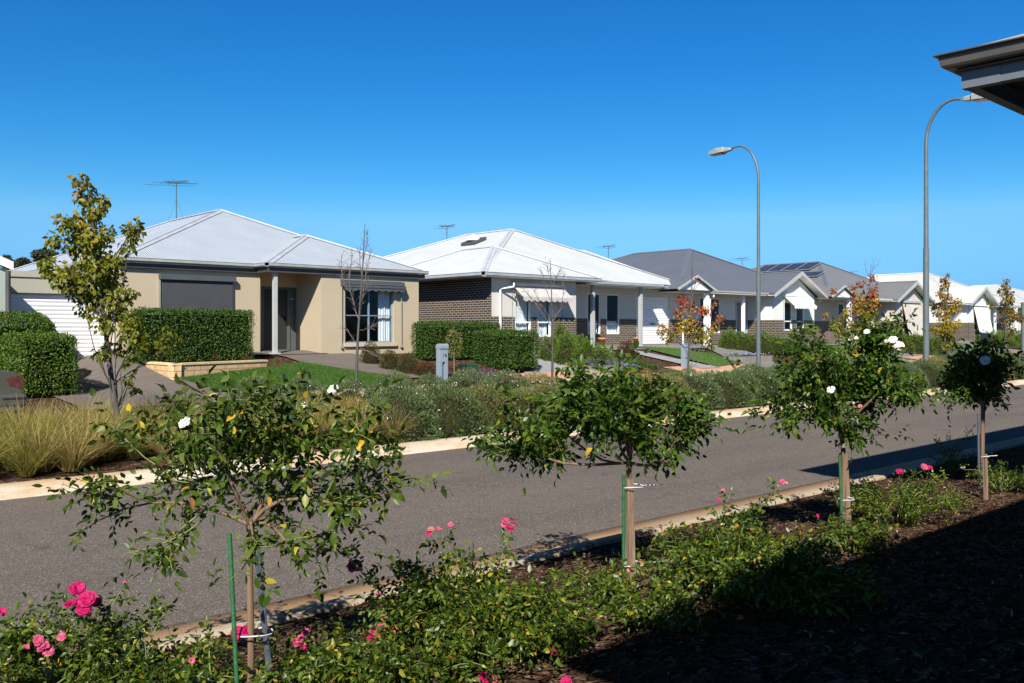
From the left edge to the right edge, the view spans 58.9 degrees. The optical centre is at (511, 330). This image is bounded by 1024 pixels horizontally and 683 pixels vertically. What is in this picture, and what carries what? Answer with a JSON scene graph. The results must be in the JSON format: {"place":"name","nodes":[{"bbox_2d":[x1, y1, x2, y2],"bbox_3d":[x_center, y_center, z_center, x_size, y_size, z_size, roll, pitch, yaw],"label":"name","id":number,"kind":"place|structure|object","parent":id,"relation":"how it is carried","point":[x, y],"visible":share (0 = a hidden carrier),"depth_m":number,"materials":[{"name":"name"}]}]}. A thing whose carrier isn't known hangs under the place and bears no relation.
{"place":"outdoors","nodes":[
{"label":"outdoors","id":0,"kind":"place"},
{"bbox_2d":[55,354,211,409],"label":"driveway","id":1,"kind":"structure","parent":0,"point":[91,374],"depth_m":21.55,"materials":[{"name":"concrete"}]},
{"bbox_2d":[179,365,397,391],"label":"lawn grass","id":2,"kind":"structure","parent":0,"point":[221,375],"depth_m":23.71,"materials":[{"name":"plant"}]},
{"bbox_2d":[270,361,407,381],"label":"lawn grass","id":3,"kind":"structure","parent":0,"point":[325,368],"depth_m":25.42,"materials":[{"name":"plant"}]},
{"bbox_2d":[0,376,693,421],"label":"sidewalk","id":4,"kind":"structure","parent":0,"point":[94,412],"depth_m":17.80,"materials":[{"name":"concrete"}]},
{"bbox_2d":[0,370,27,411],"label":"parked car","id":5,"kind":"object","parent":4,"relation":"on","point":[11,384],"visible":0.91,"depth_m":15.51,"materials":[{"name":"grey paint"}]},
{"bbox_2d":[280,353,451,377],"bbox_3d":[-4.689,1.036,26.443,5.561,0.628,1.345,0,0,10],"label":"garden path","id":6,"kind":"structure","parent":0,"point":[361,367],"depth_m":26.61,"materials":[{"name":"concrete"}]},
{"bbox_2d":[0,385,1023,648],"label":"road","id":7,"kind":"structure","parent":0,"point":[40,559],"depth_m":10.42,"materials":[{"name":"asphalt"}]},
{"bbox_2d":[0,342,1023,682],"bbox_3d":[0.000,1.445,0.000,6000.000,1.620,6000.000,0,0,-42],"label":"ground","id":8,"kind":"structure","parent":0,"point":[780,640],"depth_m":5.57,"materials":[{"name":"brown soil"}]},
{"bbox_2d":[0,256,13,325],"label":"house","id":9,"kind":"structure","parent":8,"relation":"on","point":[5,290],"depth_m":22.04,"materials":[{"name":"white paint"}]},
{"bbox_2d":[0,309,55,368],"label":"hedge","id":10,"kind":"object","parent":8,"relation":"on","point":[39,319],"visible":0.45,"depth_m":21.24,"materials":[{"name":"green plant"}]},
{"bbox_2d":[0,393,62,432],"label":"grass tussock","id":11,"kind":"object","parent":8,"relation":"on","point":[18,413],"depth_m":13.81,"materials":[{"name":"plant"}]},
{"bbox_2d":[0,426,64,476],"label":"grass tussock","id":12,"kind":"object","parent":8,"relation":"on","point":[28,467],"depth_m":12.10,"materials":[{"name":"plant"}]},
{"bbox_2d":[0,415,77,470],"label":"grass tussock","id":13,"kind":"object","parent":8,"relation":"on","point":[5,463],"depth_m":12.39,"materials":[{"name":"plant"}]},
{"bbox_2d":[0,330,82,398],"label":"hedge","id":14,"kind":"object","parent":8,"relation":"on","point":[42,367],"visible":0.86,"depth_m":19.71,"materials":[{"name":"green plant"}]},
{"bbox_2d":[0,410,85,451],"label":"grass tussock","id":15,"kind":"object","parent":8,"relation":"on","point":[34,431],"depth_m":12.69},
{"bbox_2d":[1,400,108,450],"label":"grass tussock","id":16,"kind":"object","parent":8,"relation":"on","point":[39,421],"depth_m":13.12,"materials":[{"name":"plant"}]},
{"bbox_2d":[6,270,107,358],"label":"garage","id":17,"kind":"structure","parent":8,"relation":"on","point":[30,290],"depth_m":24.81,"materials":[{"name":"paint"}]},
{"bbox_2d":[11,293,105,358],"bbox_3d":[-12.803,0.065,24.595,3.420,2.090,0.050,0,0,-42],"label":"roller door","id":18,"kind":"structure","parent":17,"relation":"in","point":[56,307],"depth_m":25.01,"materials":[{"name":"metal"}]},
{"bbox_2d":[6,412,119,471],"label":"grass tussock","id":19,"kind":"object","parent":8,"relation":"on","point":[71,461],"depth_m":12.49,"materials":[{"name":"plant"}]},
{"bbox_2d":[0,409,125,472],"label":"grass tussock","id":20,"kind":"object","parent":8,"relation":"on","point":[48,467],"depth_m":12.38,"materials":[{"name":"plant"}]},
{"bbox_2d":[18,407,132,465],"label":"grass tussock","id":21,"kind":"object","parent":8,"relation":"on","point":[92,462],"depth_m":12.93,"materials":[{"name":"plant"}]},
{"bbox_2d":[33,390,133,424],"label":"grass tussock","id":22,"kind":"object","parent":8,"relation":"on","point":[79,403],"depth_m":14.31,"materials":[{"name":"plant"}]},
{"bbox_2d":[0,574,177,682],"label":"rose bush","id":23,"kind":"object","parent":8,"relation":"on","point":[22,652],"visible":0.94,"depth_m":4.78,"materials":[{"name":"green plant"}]},
{"bbox_2d":[53,412,139,460],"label":"grass tussock","id":24,"kind":"object","parent":8,"relation":"on","point":[108,455],"depth_m":13.28,"materials":[{"name":"plant"}]},
{"bbox_2d":[34,172,182,426],"bbox_3d":[-6.308,-0.266,14.042,2.264,4.380,1.361,0,0,30],"label":"young tree","id":25,"kind":"object","parent":8,"relation":"on","point":[87,239],"visible":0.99,"depth_m":14.03,"materials":[{"name":"green plant"}]},
{"bbox_2d":[55,397,162,445],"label":"grass tussock","id":26,"kind":"object","parent":8,"relation":"on","point":[100,419],"depth_m":13.66,"materials":[{"name":"plant"}]},
{"bbox_2d":[101,412,173,458],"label":"grass tussock","id":27,"kind":"object","parent":8,"relation":"on","point":[134,454],"depth_m":13.54,"materials":[{"name":"plant"}]},
{"bbox_2d":[37,595,271,682],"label":"rose bush","id":28,"kind":"object","parent":8,"relation":"on","point":[141,671],"visible":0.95,"depth_m":4.57,"materials":[{"name":"green plant"}]},
{"bbox_2d":[127,306,256,365],"bbox_3d":[-8.655,0.127,24.577,3.412,1.606,1.198,0,0,-42],"label":"hedge","id":29,"kind":"object","parent":8,"relation":"on","point":[223,334],"visible":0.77,"depth_m":24.40,"materials":[{"name":"green plant"}]},
{"bbox_2d":[144,360,267,379],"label":"retaining wall","id":30,"kind":"structure","parent":8,"relation":"on","point":[170,369],"depth_m":23.02,"materials":[{"name":"stone"}]},
{"bbox_2d":[13,209,428,355],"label":"house","id":31,"kind":"structure","parent":8,"relation":"on","point":[288,288],"depth_m":28.97,"materials":[{"name":"white paint"}]},
{"bbox_2d":[262,287,295,350],"bbox_3d":[-7.496,-0.335,29.216,1.210,2.090,0.162,0,0,-42],"label":"door","id":32,"kind":"structure","parent":31,"relation":"in","point":[286,296],"depth_m":29.29,"materials":[{"name":"glass"}]},
{"bbox_2d":[345,289,391,342],"bbox_3d":[-4.776,-0.475,29.878,1.900,1.770,0.185,0,0,-42],"label":"window","id":33,"kind":"structure","parent":31,"relation":"in","point":[383,315],"depth_m":30.34,"materials":[{"name":"glass"}]},
{"bbox_2d":[227,533,238,682],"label":"garden stake","id":34,"kind":"object","parent":8,"relation":"on","point":[233,612],"visible":1,"depth_m":4.39,"materials":[{"name":"green plastic"}]},
{"bbox_2d":[31,357,451,682],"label":"rose tree","id":35,"kind":"object","parent":8,"relation":"on","point":[288,449],"visible":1,"depth_m":4.40,"materials":[{"name":"green plant"}]},
{"bbox_2d":[223,373,296,412],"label":"shrub","id":36,"kind":"object","parent":8,"relation":"on","point":[242,395],"visible":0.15,"depth_m":16.55,"materials":[{"name":"green plant"}]},
{"bbox_2d":[256,548,272,682],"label":"garden stake","id":37,"kind":"object","parent":8,"relation":"on","point":[264,624],"visible":0.44,"depth_m":4.49,"materials":[{"name":"metal"}]},
{"bbox_2d":[243,609,355,682],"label":"rose bush","id":38,"kind":"object","parent":8,"relation":"on","point":[287,676],"visible":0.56,"depth_m":4.60,"materials":[{"name":"green plant"}]},
{"bbox_2d":[274,374,337,415],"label":"shrub","id":39,"kind":"object","parent":8,"relation":"on","point":[298,379],"visible":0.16,"depth_m":17.27,"materials":[{"name":"green plant"}]},
{"bbox_2d":[319,376,380,406],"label":"shrub","id":40,"kind":"object","parent":8,"relation":"on","point":[351,391],"visible":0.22,"depth_m":17.85,"materials":[{"name":"green plant"}]},
{"bbox_2d":[337,227,383,392],"bbox_3d":[-3.006,-0.144,18.186,1.013,3.972,0.490,0,0,-7],"label":"young tree","id":41,"kind":"object","parent":8,"relation":"on","point":[360,303],"visible":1,"depth_m":18.10,"materials":[{"name":"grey plant"}]},
{"bbox_2d":[359,340,381,363],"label":"shrub","id":42,"kind":"object","parent":8,"relation":"on","point":[368,358],"visible":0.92,"depth_m":27.44,"materials":[{"name":"green plant"}]},
{"bbox_2d":[378,349,400,369],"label":"shrub","id":43,"kind":"object","parent":8,"relation":"on","point":[390,362],"visible":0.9,"depth_m":26.79,"materials":[{"name":"green plant"}]},
{"bbox_2d":[366,369,420,402],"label":"shrub","id":44,"kind":"object","parent":8,"relation":"on","point":[410,382],"visible":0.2,"depth_m":18.63,"materials":[{"name":"green plant"}]},
{"bbox_2d":[372,399,421,440],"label":"grass tussock","id":45,"kind":"object","parent":8,"relation":"on","point":[392,428],"depth_m":16.00,"materials":[{"name":"plant"}]},
{"bbox_2d":[356,381,443,442],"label":"shrub","id":46,"kind":"object","parent":8,"relation":"on","point":[419,430],"visible":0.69,"depth_m":16.36,"materials":[{"name":"green plant"}]},
{"bbox_2d":[395,352,420,373],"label":"shrub","id":47,"kind":"object","parent":8,"relation":"on","point":[407,365],"visible":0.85,"depth_m":26.44,"materials":[{"name":"green plant"}]},
{"bbox_2d":[284,597,571,682],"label":"rose bush","id":48,"kind":"object","parent":8,"relation":"on","point":[385,662],"visible":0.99,"depth_m":4.38,"materials":[{"name":"green plant"}]},
{"bbox_2d":[412,371,454,398],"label":"shrub","id":49,"kind":"object","parent":8,"relation":"on","point":[437,379],"visible":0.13,"depth_m":19.32,"materials":[{"name":"green plant"}]},
{"bbox_2d":[436,344,448,380],"bbox_3d":[-1.988,0.961,25.803,0.316,1.152,0.200,0,0,-42],"label":"letterbox","id":50,"kind":"object","parent":8,"relation":"on","point":[442,360],"visible":0.98,"depth_m":25.74,"materials":[{"name":"concrete"}]},
{"bbox_2d":[336,517,561,659],"bbox_3d":[-0.324,1.487,5.152,1.292,0.727,1.156,0,0,-14],"label":"rose bush","id":51,"kind":"object","parent":8,"relation":"on","point":[424,595],"visible":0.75,"depth_m":5.10,"materials":[{"name":"green plant"}]},
{"bbox_2d":[405,382,495,436],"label":"shrub","id":52,"kind":"object","parent":8,"relation":"on","point":[455,415],"visible":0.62,"depth_m":17.15,"materials":[{"name":"green plant"}]},
{"bbox_2d":[409,319,501,360],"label":"hedge","id":53,"kind":"object","parent":8,"relation":"on","point":[427,340],"visible":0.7,"depth_m":29.75,"materials":[{"name":"green plant"}]},
{"bbox_2d":[441,365,495,395],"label":"shrub","id":54,"kind":"object","parent":8,"relation":"on","point":[465,382],"visible":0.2,"depth_m":19.92,"materials":[{"name":"green plant"}]},
{"bbox_2d":[449,380,524,431],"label":"shrub","id":55,"kind":"object","parent":8,"relation":"on","point":[487,401],"visible":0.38,"depth_m":17.89,"materials":[{"name":"plant"}]},
{"bbox_2d":[472,327,539,370],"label":"hedge","id":56,"kind":"object","parent":8,"relation":"on","point":[499,349],"visible":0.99,"depth_m":29.00,"materials":[{"name":"green plant"}]},
{"bbox_2d":[479,368,534,395],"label":"shrub","id":57,"kind":"object","parent":8,"relation":"on","point":[500,377],"visible":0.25,"depth_m":20.62,"materials":[{"name":"green plant"}]},
{"bbox_2d":[0,379,1023,499],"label":"kerb","id":58,"kind":"structure","parent":8,"relation":"on","point":[17,490],"depth_m":13.49,"materials":[{"name":"concrete"}]},
{"bbox_2d":[2,441,1023,682],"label":"kerb","id":59,"kind":"structure","parent":8,"relation":"on","point":[317,608],"depth_m":7.91,"materials":[{"name":"concrete"}]},
{"bbox_2d":[4,436,1023,674],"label":"kerb gutter","id":60,"kind":"object","parent":8,"relation":"on","point":[241,614],"visible":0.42,"depth_m":8.70,"materials":[{"name":"concrete"}]},
{"bbox_2d":[423,562,618,672],"bbox_3d":[0.051,1.596,4.967,1.117,0.466,1.129,0,0,-42],"label":"rose bush","id":61,"kind":"object","parent":8,"relation":"on","point":[545,630],"visible":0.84,"depth_m":4.80,"materials":[{"name":"green plant"}]},
{"bbox_2d":[491,385,552,427],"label":"shrub","id":62,"kind":"object","parent":8,"relation":"on","point":[527,391],"visible":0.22,"depth_m":18.53,"materials":[{"name":"plant"}]},
{"bbox_2d":[384,229,693,350],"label":"house","id":63,"kind":"structure","parent":8,"relation":"on","point":[481,276],"depth_m":36.45,"materials":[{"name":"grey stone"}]},
{"bbox_2d":[515,291,530,335],"bbox_3d":[0.337,-0.600,33.832,0.835,1.700,0.181,0,0,-42],"label":"window","id":64,"kind":"structure","parent":63,"relation":"in","point":[521,321],"depth_m":33.92,"materials":[{"name":"white paint"}]},
{"bbox_2d":[537,300,550,336],"bbox_3d":[1.161,-0.600,34.585,0.734,1.700,0.181,0,0,-42],"label":"window","id":65,"kind":"structure","parent":63,"relation":"in","point":[542,322],"depth_m":34.70,"materials":[{"name":"glass"}]},
{"bbox_2d":[637,296,668,343],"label":"roller door","id":66,"kind":"structure","parent":63,"relation":"in","point":[655,309],"depth_m":41.62,"materials":[{"name":"metal"}]},
{"bbox_2d":[516,369,561,393],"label":"shrub","id":67,"kind":"object","parent":8,"relation":"on","point":[538,377],"visible":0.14,"depth_m":21.34,"materials":[{"name":"plant"}]},
{"bbox_2d":[520,260,566,384],"bbox_3d":[0.787,-0.034,22.519,1.267,3.671,0.523,0,0,7],"label":"young tree","id":68,"kind":"object","parent":8,"relation":"on","point":[552,353],"visible":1,"depth_m":22.55,"materials":[{"name":"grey plant"}]},
{"bbox_2d":[65,461,1023,682],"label":"bark chips","id":69,"kind":"object","parent":8,"relation":"on","point":[796,666],"visible":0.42,"depth_m":5.84,"materials":[{"name":"wood"}]},
{"bbox_2d":[537,335,560,360],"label":"shrub","id":70,"kind":"object","parent":8,"relation":"on","point":[545,354],"visible":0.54,"depth_m":31.98,"materials":[{"name":"green plant"}]},
{"bbox_2d":[550,329,579,364],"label":"shrub","id":71,"kind":"object","parent":8,"relation":"on","point":[566,347],"visible":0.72,"depth_m":31.48,"materials":[{"name":"green plant"}]},
{"bbox_2d":[569,338,599,369],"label":"shrub","id":72,"kind":"object","parent":8,"relation":"on","point":[586,353],"visible":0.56,"depth_m":30.92,"materials":[{"name":"green plant"}]},
{"bbox_2d":[445,340,739,495],"bbox_3d":[0.593,0.962,6.504,2.056,1.795,1.806,0,0,7],"label":"rose tree","id":73,"kind":"object","parent":8,"relation":"on","point":[615,409],"visible":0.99,"depth_m":6.36,"materials":[{"name":"green plant"}]},
{"bbox_2d":[546,549,656,612],"bbox_3d":[0.649,1.681,6.052,0.769,0.373,0.785,0,0,-29],"label":"rose bush","id":74,"kind":"object","parent":8,"relation":"on","point":[598,578],"visible":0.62,"depth_m":6.01,"materials":[{"name":"green plant"}]},
{"bbox_2d":[591,343,621,372],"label":"shrub","id":75,"kind":"object","parent":8,"relation":"on","point":[601,356],"visible":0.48,"depth_m":30.83,"materials":[{"name":"green plant"}]},
{"bbox_2d":[622,474,624,572],"bbox_3d":[0.794,1.465,6.444,0.025,0.882,0.074,0,0,5],"label":"garden stake","id":76,"kind":"object","parent":8,"relation":"on","point":[623,517],"visible":0.6,"depth_m":6.43,"materials":[{"name":"green plastic"}]},
{"bbox_2d":[625,479,635,587],"bbox_3d":[0.838,1.480,6.440,0.057,0.839,0.094,0,0,-26],"label":"garden stake","id":77,"kind":"object","parent":8,"relation":"on","point":[629,529],"visible":0.64,"depth_m":6.42,"materials":[{"name":"wood"}]},
{"bbox_2d":[596,562,730,645],"bbox_3d":[0.912,1.635,5.410,0.794,0.434,0.864,0,0,8],"label":"rose bush","id":78,"kind":"object","parent":8,"relation":"on","point":[636,604],"visible":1,"depth_m":5.30,"materials":[{"name":"green plant"}]},
{"bbox_2d":[648,369,698,410],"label":"shrub","id":79,"kind":"object","parent":8,"relation":"on","point":[678,380],"visible":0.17,"depth_m":22.03,"materials":[{"name":"plant"}]},
{"bbox_2d":[527,248,828,345],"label":"house","id":80,"kind":"structure","parent":8,"relation":"on","point":[728,287],"depth_m":46.51,"materials":[{"name":"grey brick"}]},
{"bbox_2d":[656,251,726,374],"bbox_3d":[5.222,-0.250,26.383,1.979,4.105,1.232,0,0,17],"label":"young tree","id":81,"kind":"object","parent":8,"relation":"on","point":[689,327],"visible":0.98,"depth_m":26.32,"materials":[{"name":"orange plant"}]},
{"bbox_2d":[670,365,725,408],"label":"shrub","id":82,"kind":"object","parent":8,"relation":"on","point":[699,384],"visible":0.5,"depth_m":22.79,"materials":[{"name":"green plant"}]},
{"bbox_2d":[697,370,756,407],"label":"shrub","id":83,"kind":"object","parent":8,"relation":"on","point":[733,397],"visible":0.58,"depth_m":23.21,"materials":[{"name":"green plant"}]},
{"bbox_2d":[718,327,738,348],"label":"shrub","id":84,"kind":"object","parent":8,"relation":"on","point":[728,342],"visible":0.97,"depth_m":41.71,"materials":[{"name":"green plant"}]},
{"bbox_2d":[708,145,760,366],"bbox_3d":[7.394,-2.149,30.016,0.361,7.952,1.910,0,0,-42],"label":"street lamp","id":85,"kind":"object","parent":8,"relation":"on","point":[719,151],"visible":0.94,"depth_m":29.33,"materials":[{"name":"metal"}]},
{"bbox_2d":[631,477,853,606],"bbox_3d":[1.560,1.477,6.131,1.541,0.789,1.405,0,0,-42],"label":"rose bush","id":86,"kind":"object","parent":8,"relation":"on","point":[687,553],"visible":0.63,"depth_m":6.04,"materials":[{"name":"green plant"}]},
{"bbox_2d":[719,367,768,405],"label":"shrub","id":87,"kind":"object","parent":8,"relation":"on","point":[746,382],"visible":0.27,"depth_m":23.96,"materials":[{"name":"green plant"}]},
{"bbox_2d":[724,352,772,363],"bbox_3d":[9.937,1.150,38.091,2.396,0.466,0.907,0,0,-42],"label":"planter box","id":88,"kind":"object","parent":8,"relation":"on","point":[745,357],"visible":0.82,"depth_m":37.55,"materials":[{"name":"beige stone"}]},
{"bbox_2d":[730,362,788,401],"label":"shrub","id":89,"kind":"object","parent":8,"relation":"on","point":[767,383],"visible":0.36,"depth_m":24.68,"materials":[{"name":"green plant"}]},
{"bbox_2d":[699,520,886,627],"bbox_3d":[1.764,1.546,5.730,1.141,0.551,1.113,0,0,12],"label":"rose bush","id":90,"kind":"object","parent":8,"relation":"on","point":[831,582],"visible":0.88,"depth_m":5.51,"materials":[{"name":"green plant"}]},
{"bbox_2d":[732,290,951,538],"bbox_3d":[2.844,0.738,7.829,2.039,2.186,1.436,0,0,-42],"label":"rose tree","id":91,"kind":"object","parent":8,"relation":"on","point":[820,395],"visible":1,"depth_m":7.67,"materials":[{"name":"green plant"}]},
{"bbox_2d":[751,261,935,342],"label":"house","id":92,"kind":"structure","parent":8,"relation":"on","point":[894,296],"depth_m":55.77,"materials":[{"name":"paint"}]},
{"bbox_2d":[839,453,851,538],"bbox_3d":[2.908,1.474,7.894,0.113,0.816,0.053,0,0,-26],"label":"garden stake","id":93,"kind":"object","parent":8,"relation":"on","point":[847,510],"visible":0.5,"depth_m":7.87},
{"bbox_2d":[823,257,881,355],"bbox_3d":[12.665,-0.471,33.560,2.284,4.548,1.400,0,0,-7],"label":"young tree","id":94,"kind":"object","parent":8,"relation":"on","point":[859,302],"visible":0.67,"depth_m":33.59,"materials":[{"name":"orange plant"}]},
{"bbox_2d":[792,508,916,562],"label":"rose bush","id":95,"kind":"object","parent":8,"relation":"on","point":[866,531],"visible":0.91,"depth_m":7.22,"materials":[{"name":"green plant"}]},
{"bbox_2d":[818,463,982,525],"bbox_3d":[3.595,1.616,8.455,1.414,0.620,1.294,0,0,22],"label":"rose bush","id":96,"kind":"object","parent":8,"relation":"on","point":[871,496],"visible":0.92,"depth_m":8.38,"materials":[{"name":"green plant"}]},
{"bbox_2d":[910,358,945,386],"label":"shrub","id":97,"kind":"object","parent":8,"relation":"on","point":[932,374],"visible":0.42,"depth_m":31.82,"materials":[{"name":"green plant"}]},
{"bbox_2d":[868,272,1020,340],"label":"house","id":98,"kind":"structure","parent":8,"relation":"on","point":[976,315],"depth_m":64.21,"materials":[{"name":"paint"}]},
{"bbox_2d":[929,272,962,358],"bbox_3d":[17.807,-0.279,37.233,1.258,4.237,2.001,0,0,15],"label":"young tree","id":99,"kind":"object","parent":8,"relation":"on","point":[943,306],"visible":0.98,"depth_m":37.09,"materials":[{"name":"yellow plant"}]},
{"bbox_2d":[926,425,976,472],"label":"rose bush","id":100,"kind":"object","parent":8,"relation":"on","point":[948,462],"visible":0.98,"depth_m":12.36,"materials":[{"name":"green plant"}]},
{"bbox_2d":[923,93,989,361],"bbox_3d":[16.182,-3.254,32.849,0.506,10.436,2.544,0,0,-42],"label":"street lamp","id":101,"kind":"object","parent":8,"relation":"on","point":[974,97],"visible":0.94,"depth_m":33.62,"materials":[{"name":"metal"}]},
{"bbox_2d":[931,332,1023,487],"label":"rose tree","id":102,"kind":"object","parent":8,"relation":"on","point":[983,372],"visible":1,"depth_m":10.46,"materials":[{"name":"green plant"}]},
{"bbox_2d":[932,34,1023,115],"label":"building","id":103,"kind":"structure","parent":8,"relation":"on","point":[993,71],"depth_m":7.61,"materials":[{"name":"metal"}]},
{"bbox_2d":[960,453,1023,492],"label":"rose bush","id":104,"kind":"object","parent":8,"relation":"on","point":[1013,477],"visible":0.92,"depth_m":10.06,"materials":[{"name":"green plant"}]},
{"bbox_2d":[970,285,1023,333],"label":"house","id":105,"kind":"structure","parent":8,"relation":"on","point":[1018,294],"depth_m":78.55,"materials":[{"name":"grey stone"}]},
{"bbox_2d":[985,278,1023,352],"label":"young tree","id":106,"kind":"object","parent":8,"relation":"on","point":[1008,300],"visible":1,"depth_m":41.80,"materials":[{"name":"orange plant"}]},
{"bbox_2d":[0,0,1023,290],"label":"sky","id":107,"kind":"structure","parent":0,"point":[587,125],"materials":[{"name":"blue"}]},
{"bbox_2d":[635,350,720,367],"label":"garden path","id":108,"kind":"structure","parent":0,"point":[676,360],"depth_m":35.58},
{"bbox_2d":[639,346,743,365],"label":"lawn","id":109,"kind":"structure","parent":0,"point":[692,356],"depth_m":37.34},
{"bbox_2d":[699,345,778,367],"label":"driveway","id":110,"kind":"structure","parent":0,"point":[721,351],"depth_m":40.12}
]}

